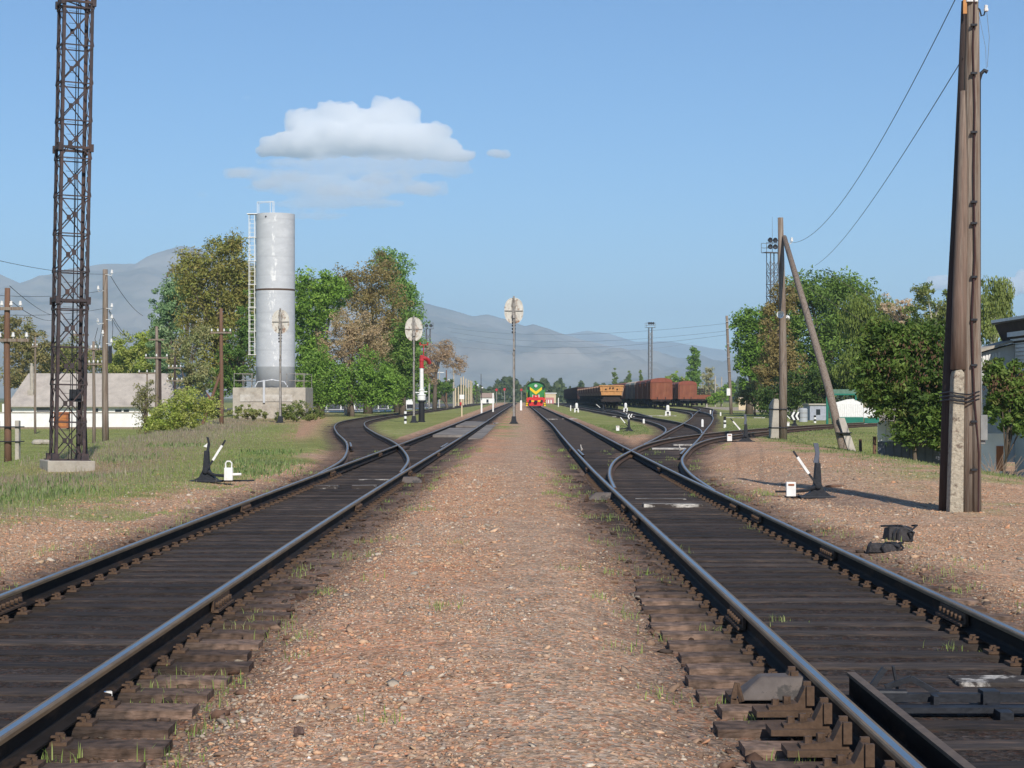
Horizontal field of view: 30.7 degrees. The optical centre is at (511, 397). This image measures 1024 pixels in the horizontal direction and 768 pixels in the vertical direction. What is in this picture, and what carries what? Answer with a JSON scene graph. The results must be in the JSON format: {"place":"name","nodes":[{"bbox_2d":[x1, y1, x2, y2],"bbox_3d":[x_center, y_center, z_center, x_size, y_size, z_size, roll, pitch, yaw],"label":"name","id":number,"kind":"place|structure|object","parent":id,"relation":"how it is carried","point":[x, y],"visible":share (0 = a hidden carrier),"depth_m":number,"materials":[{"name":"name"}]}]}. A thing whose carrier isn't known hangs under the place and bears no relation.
{"place":"outdoors","nodes":[
{"label":"outdoors","id":0,"kind":"place"},
{"bbox_2d":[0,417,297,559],"bbox_3d":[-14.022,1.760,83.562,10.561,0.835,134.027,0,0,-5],"label":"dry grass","id":1,"kind":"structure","parent":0,"point":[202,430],"depth_m":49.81,"materials":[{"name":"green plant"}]},
{"bbox_2d":[0,416,314,530],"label":"green grass","id":2,"kind":"structure","parent":0,"point":[160,473],"depth_m":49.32,"materials":[{"name":"green plant"}]},
{"bbox_2d":[0,246,807,397],"bbox_3d":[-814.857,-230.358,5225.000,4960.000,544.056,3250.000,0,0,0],"label":"mountains","id":3,"kind":"structure","parent":0,"point":[490,365],"depth_m":4897.42,"materials":[{"name":"grey stone"}]},
{"bbox_2d":[480,393,494,402],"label":"house","id":4,"kind":"structure","parent":0,"point":[486,397],"depth_m":520.00,"materials":[{"name":"white"}]},
{"bbox_2d":[0,398,1023,767],"bbox_3d":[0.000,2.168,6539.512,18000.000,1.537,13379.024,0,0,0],"label":"ground","id":5,"kind":"structure","parent":0,"point":[504,442],"depth_m":15.89,"materials":[{"name":"brown gravel"}]},
{"bbox_2d":[0,288,28,461],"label":"utility pole","id":6,"kind":"object","parent":5,"relation":"on","point":[7,340],"visible":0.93,"depth_m":59.91,"materials":[{"name":"brown wood"}]},
{"bbox_2d":[0,314,61,389],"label":"broadleaf tree","id":7,"kind":"object","parent":5,"relation":"on","point":[20,374],"visible":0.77,"depth_m":234.31,"materials":[{"name":"green plant"}]},
{"bbox_2d":[32,337,37,433],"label":"utility pole","id":8,"kind":"object","parent":5,"relation":"on","point":[35,346],"visible":0.98,"depth_m":149.92,"materials":[{"name":"brown wood"}]},
{"bbox_2d":[53,412,70,429],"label":"rusty cabinet","id":9,"kind":"object","parent":5,"relation":"on","point":[64,416],"visible":0.48,"depth_m":168.60,"materials":[{"name":"metal"}]},
{"bbox_2d":[39,0,96,471],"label":"lattice mast","id":10,"kind":"object","parent":5,"relation":"on","point":[51,462],"visible":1,"depth_m":44.86,"materials":[{"name":"metal"}]},
{"bbox_2d":[0,412,142,428],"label":"boundary wall","id":11,"kind":"structure","parent":5,"relation":"on","point":[122,420],"depth_m":172.00,"materials":[{"name":"concrete"}]},
{"bbox_2d":[37,336,136,372],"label":"broadleaf tree","id":12,"kind":"object","parent":5,"relation":"on","point":[66,351],"visible":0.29,"depth_m":239.27,"materials":[{"name":"green plant"}]},
{"bbox_2d":[87,341,101,442],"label":"utility pole","id":13,"kind":"object","parent":5,"relation":"on","point":[93,348],"visible":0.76,"depth_m":111.92,"materials":[{"name":"brown wood"}]},
{"bbox_2d":[95,269,112,441],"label":"utility pole","id":14,"kind":"object","parent":5,"relation":"on","point":[106,354],"visible":0.99,"depth_m":81.89,"materials":[{"name":"brown wood"}]},
{"bbox_2d":[2,363,207,422],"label":"long house","id":15,"kind":"structure","parent":5,"relation":"on","point":[121,394],"depth_m":187.34,"materials":[{"name":"concrete"}]},
{"bbox_2d":[108,326,165,372],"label":"broadleaf tree","id":16,"kind":"object","parent":5,"relation":"on","point":[124,359],"visible":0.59,"depth_m":199.19,"materials":[{"name":"green plant"}]},
{"bbox_2d":[130,379,160,433],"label":"bush","id":17,"kind":"object","parent":5,"relation":"on","point":[141,396],"visible":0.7,"depth_m":94.95,"materials":[{"name":"green plant"}]},
{"bbox_2d":[145,326,167,430],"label":"utility pole","id":18,"kind":"object","parent":5,"relation":"on","point":[158,385],"visible":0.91,"depth_m":119.92,"materials":[{"name":"brown wood"}]},
{"bbox_2d":[143,273,186,372],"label":"broadleaf tree","id":19,"kind":"object","parent":5,"relation":"on","point":[167,289],"visible":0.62,"depth_m":191.46,"materials":[{"name":"green plant"}]},
{"bbox_2d":[166,356,182,410],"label":"utility pole","id":20,"kind":"object","parent":5,"relation":"on","point":[175,367],"visible":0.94,"depth_m":149.90,"materials":[{"name":"brown wood"}]},
{"bbox_2d":[143,383,226,430],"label":"bush","id":21,"kind":"object","parent":5,"relation":"on","point":[177,419],"visible":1,"depth_m":91.75,"materials":[{"name":"green plant"}]},
{"bbox_2d":[164,245,211,366],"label":"broadleaf tree","id":22,"kind":"object","parent":5,"relation":"on","point":[169,273],"visible":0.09,"depth_m":204.75,"materials":[{"name":"green plant"}]},
{"bbox_2d":[162,317,215,405],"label":"broadleaf tree","id":23,"kind":"object","parent":5,"relation":"on","point":[191,377],"visible":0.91,"depth_m":164.63,"materials":[{"name":"green plant"}]},
{"bbox_2d":[167,227,255,418],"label":"broadleaf tree","id":24,"kind":"object","parent":5,"relation":"on","point":[219,274],"visible":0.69,"depth_m":177.10,"materials":[{"name":"green plant"}]},
{"bbox_2d":[201,308,231,424],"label":"utility pole","id":25,"kind":"object","parent":5,"relation":"on","point":[220,379],"visible":0.96,"depth_m":114.90,"materials":[{"name":"brown wood"}]},
{"bbox_2d":[189,437,253,482],"bbox_3d":[-5.495,1.179,35.400,1.201,0.860,0.340,0,0,0],"label":"switch stand","id":26,"kind":"object","parent":5,"relation":"on","point":[207,475],"visible":0.95,"depth_m":35.27,"materials":[{"name":"metal"}]},
{"bbox_2d":[205,289,255,396],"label":"broadleaf tree","id":27,"kind":"object","parent":5,"relation":"on","point":[240,351],"visible":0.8,"depth_m":169.47,"materials":[{"name":"green plant"}]},
{"bbox_2d":[226,404,268,419],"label":"bush","id":28,"kind":"object","parent":5,"relation":"on","point":[244,414],"visible":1,"depth_m":131.90,"materials":[{"name":"green plant"}]},
{"bbox_2d":[0,402,516,767],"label":"railway track","id":29,"kind":"structure","parent":5,"relation":"on","point":[59,720],"depth_m":14.32,"materials":[{"name":"wood"}]},
{"bbox_2d":[233,201,312,418],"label":"water tower","id":30,"kind":"structure","parent":5,"relation":"on","point":[274,261],"depth_m":148.59,"materials":[{"name":"silver metal"}]},
{"bbox_2d":[272,308,288,422],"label":"railway signal","id":31,"kind":"object","parent":5,"relation":"on","point":[280,322],"visible":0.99,"depth_m":121.99,"materials":[{"name":"grey metal"}]},
{"bbox_2d":[274,399,324,421],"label":"bush","id":32,"kind":"object","parent":5,"relation":"on","point":[292,413],"visible":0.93,"depth_m":125.78,"materials":[{"name":"green plant"}]},
{"bbox_2d":[295,265,354,414],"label":"broadleaf tree","id":33,"kind":"object","parent":5,"relation":"on","point":[321,296],"visible":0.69,"depth_m":171.36,"materials":[{"name":"green plant"}]},
{"bbox_2d":[224,403,475,412],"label":"platform","id":34,"kind":"structure","parent":5,"relation":"on","point":[416,405],"depth_m":315.66,"materials":[{"name":"concrete"}]},
{"bbox_2d":[313,400,406,409],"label":"iron fence","id":35,"kind":"object","parent":34,"relation":"on","point":[359,405],"visible":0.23,"depth_m":236.82,"materials":[{"name":"metal"}]},
{"bbox_2d":[296,341,409,416],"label":"broadleaf tree","id":36,"kind":"object","parent":5,"relation":"on","point":[373,387],"visible":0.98,"depth_m":161.51,"materials":[{"name":"green plant"}]},
{"bbox_2d":[313,308,393,415],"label":"broadleaf tree","id":37,"kind":"object","parent":5,"relation":"on","point":[345,345],"visible":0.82,"depth_m":167.58,"materials":[{"name":"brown plant"}]},
{"bbox_2d":[330,248,414,413],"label":"broadleaf tree","id":38,"kind":"object","parent":5,"relation":"on","point":[368,297],"visible":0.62,"depth_m":189.37,"materials":[{"name":"brown plant"}]},
{"bbox_2d":[367,246,431,412],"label":"broadleaf tree","id":39,"kind":"object","parent":5,"relation":"on","point":[411,293],"visible":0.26,"depth_m":204.56,"materials":[{"name":"green plant"}]},
{"bbox_2d":[317,403,488,473],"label":"railway track","id":40,"kind":"structure","parent":5,"relation":"on","point":[356,433],"depth_m":79.57,"materials":[{"name":"grey metal"}]},
{"bbox_2d":[378,307,430,414],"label":"broadleaf tree","id":41,"kind":"object","parent":5,"relation":"on","point":[404,366],"visible":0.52,"depth_m":174.52,"materials":[{"name":"green plant"}]},
{"bbox_2d":[401,477,425,482],"bbox_3d":[-1.910,1.607,36.188,0.472,0.135,0.304,0,0,0],"label":"switch cover","id":42,"kind":"object","parent":5,"relation":"on","point":[411,479],"visible":0.92,"depth_m":36.10,"materials":[{"name":"metal"}]},
{"bbox_2d":[405,316,422,422],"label":"railway signal","id":43,"kind":"object","parent":5,"relation":"on","point":[413,328],"visible":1,"depth_m":122.09,"materials":[{"name":"grey metal"}]},
{"bbox_2d":[416,342,430,421],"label":"water crane","id":44,"kind":"object","parent":5,"relation":"on","point":[421,395],"visible":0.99,"depth_m":125.87,"materials":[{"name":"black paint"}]},
{"bbox_2d":[424,377,454,407],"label":"broadleaf tree","id":45,"kind":"object","parent":5,"relation":"on","point":[447,386],"visible":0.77,"depth_m":269.73,"materials":[{"name":"green plant"}]},
{"bbox_2d":[418,339,469,409],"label":"budding tree","id":46,"kind":"object","parent":5,"relation":"on","point":[434,368],"visible":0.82,"depth_m":249.76,"materials":[{"name":"brown plant"}]},
{"bbox_2d":[0,474,1020,767],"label":"crib stones","id":47,"kind":"object","parent":5,"relation":"on","point":[224,712],"visible":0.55,"depth_m":15.39,"materials":[{"name":"brown gravel"}]},
{"bbox_2d":[0,443,1022,767],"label":"grass tufts","id":48,"kind":"object","parent":5,"relation":"on","point":[552,491],"visible":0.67,"depth_m":16.49,"materials":[{"name":"green plant"}]},
{"bbox_2d":[504,296,522,423],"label":"railway signal","id":49,"kind":"object","parent":5,"relation":"on","point":[513,310],"visible":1,"depth_m":112.08,"materials":[{"name":"grey metal"}]},
{"bbox_2d":[545,393,556,403],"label":"building","id":50,"kind":"structure","parent":5,"relation":"on","point":[550,398],"depth_m":499.80,"materials":[{"name":"beige paint"}]},
{"bbox_2d":[324,375,860,401],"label":"treeline","id":51,"kind":"object","parent":5,"relation":"on","point":[558,387],"visible":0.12,"depth_m":678.45,"materials":[{"name":"green plant"}]},
{"bbox_2d":[584,492,612,500],"bbox_3d":[1.415,1.607,30.188,0.482,0.135,0.304,0,0,0],"label":"switch cover","id":52,"kind":"object","parent":5,"relation":"on","point":[601,495],"visible":0.84,"depth_m":30.09,"materials":[{"name":"metal"}]},
{"bbox_2d":[562,402,650,418],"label":"railway track","id":53,"kind":"structure","parent":5,"relation":"on","point":[619,410],"depth_m":226.12,"materials":[{"name":"metal"}]},
{"bbox_2d":[596,385,623,408],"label":"dump wagon","id":54,"kind":"object","parent":53,"relation":"on","point":[609,390],"visible":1,"depth_m":246.04,"materials":[{"name":"orange metal"}]},
{"bbox_2d":[554,402,712,433],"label":"railway track","id":55,"kind":"structure","parent":5,"relation":"on","point":[661,425],"depth_m":129.16,"materials":[{"name":"grey metal"}]},
{"bbox_2d":[645,322,655,379],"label":"lattice mast","id":56,"kind":"object","parent":5,"relation":"on","point":[651,351],"visible":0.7,"depth_m":429.62,"materials":[{"name":"metal"}]},
{"bbox_2d":[620,404,720,445],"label":"railway track","id":57,"kind":"structure","parent":5,"relation":"on","point":[710,422],"depth_m":103.23,"materials":[{"name":"grey metal"}]},
{"bbox_2d":[625,382,642,405],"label":"boxcar","id":58,"kind":"object","parent":57,"relation":"on","point":[627,392],"visible":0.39,"depth_m":338.70,"materials":[{"name":"metal"}]},
{"bbox_2d":[630,381,648,405],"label":"boxcar","id":59,"kind":"object","parent":57,"relation":"on","point":[632,392],"visible":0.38,"depth_m":323.71,"materials":[{"name":"metal"}]},
{"bbox_2d":[635,380,653,406],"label":"boxcar","id":60,"kind":"object","parent":57,"relation":"on","point":[637,391],"visible":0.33,"depth_m":309.17,"materials":[{"name":"metal"}]},
{"bbox_2d":[640,379,660,406],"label":"boxcar","id":61,"kind":"object","parent":57,"relation":"on","point":[643,391],"visible":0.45,"depth_m":294.91,"materials":[{"name":"metal"}]},
{"bbox_2d":[646,378,671,407],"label":"boxcar","id":62,"kind":"object","parent":57,"relation":"on","point":[658,391],"visible":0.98,"depth_m":273.01,"materials":[{"name":"brown metal"}]},
{"bbox_2d":[664,370,689,404],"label":"broadleaf tree","id":63,"kind":"object","parent":5,"relation":"on","point":[675,377],"visible":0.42,"depth_m":399.64,"materials":[{"name":"green plant"}]},
{"bbox_2d":[685,345,702,404],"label":"poplar tree","id":64,"kind":"object","parent":5,"relation":"on","point":[694,361],"visible":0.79,"depth_m":389.57,"materials":[{"name":"green plant"}]},
{"bbox_2d":[692,388,710,405],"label":"flat wagon","id":65,"kind":"object","parent":5,"relation":"on","point":[701,398],"visible":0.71,"depth_m":335.40,"materials":[{"name":"metal"}]},
{"bbox_2d":[641,404,764,417],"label":"railway track","id":66,"kind":"structure","parent":5,"relation":"on","point":[704,409],"depth_m":205.75,"materials":[{"name":"metal"}]},
{"bbox_2d":[674,381,696,405],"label":"boxcar","id":67,"kind":"object","parent":66,"relation":"on","point":[685,392],"visible":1,"depth_m":322.01,"materials":[{"name":"metal"}]},
{"bbox_2d":[699,367,719,404],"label":"budding tree","id":68,"kind":"object","parent":5,"relation":"on","point":[710,374],"visible":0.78,"depth_m":399.75,"materials":[{"name":"green plant"}]},
{"bbox_2d":[705,381,736,406],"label":"bush","id":69,"kind":"object","parent":5,"relation":"on","point":[720,395],"visible":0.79,"depth_m":329.64,"materials":[{"name":"green plant"}]},
{"bbox_2d":[726,316,732,413],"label":"utility pole","id":70,"kind":"object","parent":5,"relation":"on","point":[729,391],"visible":0.95,"depth_m":182.87,"materials":[{"name":"brown wood"}]},
{"bbox_2d":[718,414,754,441],"bbox_3d":[7.458,1.026,61.996,1.201,0.930,0.348,0,0,0],"label":"switch stand","id":71,"kind":"object","parent":5,"relation":"on","point":[744,437],"visible":0.91,"depth_m":61.91,"materials":[{"name":"metal"}]},
{"bbox_2d":[606,421,894,490],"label":"railway track","id":72,"kind":"structure","parent":5,"relation":"on","point":[686,453],"depth_m":63.50,"materials":[{"name":"grey metal"}]},
{"bbox_2d":[725,303,776,413],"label":"broadleaf tree","id":73,"kind":"object","parent":5,"relation":"on","point":[749,349],"visible":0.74,"depth_m":184.44,"materials":[{"name":"green plant"}]},
{"bbox_2d":[734,380,769,415],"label":"tree","id":74,"kind":"object","parent":5,"relation":"on","point":[750,387],"visible":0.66,"depth_m":169.69,"materials":[{"name":"green plant"}]},
{"bbox_2d":[761,237,777,412],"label":"lattice mast","id":75,"kind":"object","parent":5,"relation":"on","point":[771,243],"visible":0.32,"depth_m":199.74,"materials":[{"name":"metal"}]},
{"bbox_2d":[528,403,1023,767],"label":"railway track","id":76,"kind":"structure","parent":5,"relation":"on","point":[861,722],"depth_m":12.92,"materials":[{"name":"wood"}]},
{"bbox_2d":[526,381,545,405],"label":"locomotive","id":77,"kind":"object","parent":76,"relation":"on","point":[535,393],"visible":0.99,"depth_m":305.09,"materials":[{"name":"green paint"}]},
{"bbox_2d":[725,673,809,703],"bbox_3d":[1.435,1.605,10.318,0.482,0.140,0.304,0,0,0],"label":"switch cover","id":78,"kind":"object","parent":76,"relation":"on","point":[764,687],"visible":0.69,"depth_m":10.23,"materials":[{"name":"metal"}]},
{"bbox_2d":[752,274,809,397],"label":"broadleaf tree","id":79,"kind":"object","parent":5,"relation":"on","point":[769,372],"visible":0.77,"depth_m":159.69,"materials":[{"name":"green plant"}]},
{"bbox_2d":[787,412,799,425],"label":"switch stand","id":80,"kind":"object","parent":5,"relation":"on","point":[794,416],"visible":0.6,"depth_m":105.80,"materials":[{"name":"metal"}]},
{"bbox_2d":[763,443,836,498],"bbox_3d":[4.739,1.210,30.796,1.177,0.911,0.341,0,0,0],"label":"switch stand","id":81,"kind":"object","parent":5,"relation":"on","point":[815,490],"visible":1,"depth_m":30.68,"materials":[{"name":"metal"}]},
{"bbox_2d":[799,408,807,421],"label":"water barrel","id":82,"kind":"object","parent":5,"relation":"on","point":[803,414],"visible":0.89,"depth_m":127.75,"materials":[{"name":"silver metal"}]},
{"bbox_2d":[748,347,861,417],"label":"bush","id":83,"kind":"object","parent":5,"relation":"on","point":[814,388],"visible":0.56,"depth_m":151.66,"materials":[{"name":"green plant"}]},
{"bbox_2d":[768,217,855,450],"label":"braced pole","id":84,"kind":"object","parent":5,"relation":"on","point":[777,409],"visible":0.94,"depth_m":75.84,"materials":[{"name":"brown wood"}]},
{"bbox_2d":[793,0,954,242],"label":"overhead wire","id":85,"kind":"object","parent":84,"relation":"attached to","point":[895,114],"visible":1,"depth_m":34.61,"materials":[{"name":"metal"}]},
{"bbox_2d":[802,404,825,419],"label":"grey shed","id":86,"kind":"structure","parent":5,"relation":"on","point":[818,411],"depth_m":135.00,"materials":[{"name":"metal"}]},
{"bbox_2d":[766,264,881,415],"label":"broadleaf tree","id":87,"kind":"object","parent":5,"relation":"on","point":[835,291],"visible":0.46,"depth_m":164.08,"materials":[{"name":"green plant"}]},
{"bbox_2d":[826,389,878,423],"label":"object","id":88,"kind":"structure","parent":5,"relation":"on","point":[851,410],"depth_m":112.00,"materials":[{"name":"white paint"}]},
{"bbox_2d":[830,287,912,407],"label":"willow tree","id":89,"kind":"object","parent":5,"relation":"on","point":[861,309],"visible":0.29,"depth_m":149.53,"materials":[{"name":"green plant"}]},
{"bbox_2d":[866,541,903,552],"bbox_3d":[3.959,1.589,19.795,0.398,0.123,0.191,0,0,8],"label":"scrap block","id":90,"kind":"object","parent":5,"relation":"on","point":[884,547],"depth_m":19.74,"materials":[{"name":"metal"}]},
{"bbox_2d":[878,292,912,325],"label":"budding tree","id":91,"kind":"object","parent":5,"relation":"on","point":[892,313],"visible":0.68,"depth_m":134.85,"materials":[{"name":"beige plant"}]},
{"bbox_2d":[880,524,917,541],"bbox_3d":[4.443,1.552,21.398,0.413,0.195,0.251,0,0,-10],"label":"scrap block","id":92,"kind":"object","parent":5,"relation":"on","point":[898,532],"depth_m":21.32,"materials":[{"name":"metal"}]},
{"bbox_2d":[877,421,939,464],"bbox_3d":[12.487,1.673,58.141,2.258,1.893,0.106,0,0,-6],"label":"whitewashed fence","id":93,"kind":"object","parent":5,"relation":"on","point":[928,454],"visible":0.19,"depth_m":58.06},
{"bbox_2d":[846,312,984,459],"bbox_3d":[12.360,0.178,57.482,4.380,5.588,3.707,0,0,0],"label":"lilac bush","id":94,"kind":"object","parent":5,"relation":"on","point":[891,369],"visible":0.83,"depth_m":56.53,"materials":[{"name":"green plant"}]},
{"bbox_2d":[901,281,946,325],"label":"birch tree","id":95,"kind":"object","parent":5,"relation":"on","point":[938,312],"visible":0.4,"depth_m":117.80,"materials":[{"name":"green plant"}]},
{"bbox_2d":[938,0,989,511],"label":"compound pole","id":96,"kind":"object","parent":5,"relation":"on","point":[964,428],"visible":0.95,"depth_m":27.12,"materials":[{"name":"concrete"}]},
{"bbox_2d":[816,57,963,264],"bbox_3d":[10.752,-5.717,59.600,0.010,1.561,65.337,0,0,7],"label":"overhead wire","id":97,"kind":"object","parent":96,"relation":"attached to","point":[904,151],"visible":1,"depth_m":37.17,"materials":[{"name":"metal"}]},
{"bbox_2d":[981,433,1005,473],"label":"wall","id":98,"kind":"structure","parent":5,"relation":"on","point":[993,446],"depth_m":52.60,"materials":[{"name":"grey paint"}]},
{"bbox_2d":[981,340,1014,461],"bbox_3d":[15.097,0.397,58.700,1.544,4.546,1.700,0,0,0],"label":"lean to","id":99,"kind":"object","parent":5,"relation":"on","point":[1004,349],"visible":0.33,"depth_m":58.10,"materials":[{"name":"grey paint"}]},
{"bbox_2d":[981,275,1016,345],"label":"birch tree","id":100,"kind":"object","parent":5,"relation":"on","point":[998,304],"visible":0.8,"depth_m":99.68,"materials":[{"name":"green plant"}]},
{"bbox_2d":[981,453,1023,476],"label":"brushwood pile","id":101,"kind":"object","parent":5,"relation":"on","point":[1010,473],"visible":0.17,"depth_m":50.00,"materials":[{"name":"wood"}]},
{"bbox_2d":[982,357,1023,474],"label":"lilac bush","id":102,"kind":"object","parent":5,"relation":"on","point":[1004,396],"visible":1,"depth_m":50.79,"materials":[{"name":"green plant"}]},
{"bbox_2d":[991,315,1023,476],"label":"brick building","id":103,"kind":"structure","parent":5,"relation":"on","point":[1010,328],"depth_m":57.41,"materials":[{"name":"white paint"}]},
{"bbox_2d":[0,454,1023,533],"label":"verge grass","id":104,"kind":"structure","parent":0,"point":[200,467],"depth_m":33.65,"materials":[{"name":"green plant"}]},
{"bbox_2d":[0,0,1023,353],"label":"sky","id":105,"kind":"structure","parent":0,"point":[613,167],"materials":[{"name":"blue"}]},
{"bbox_2d":[568,331,812,362],"bbox_3d":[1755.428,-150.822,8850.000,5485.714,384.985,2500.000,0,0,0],"label":"mountains","id":106,"kind":"structure","parent":0,"point":[678,350],"depth_m":9340.30,"materials":[{"name":"grey stone"}]},
{"bbox_2d":[593,424,1022,481],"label":"grass","id":107,"kind":"structure","parent":0,"point":[607,427],"depth_m":77.71,"materials":[{"name":"green plant"}]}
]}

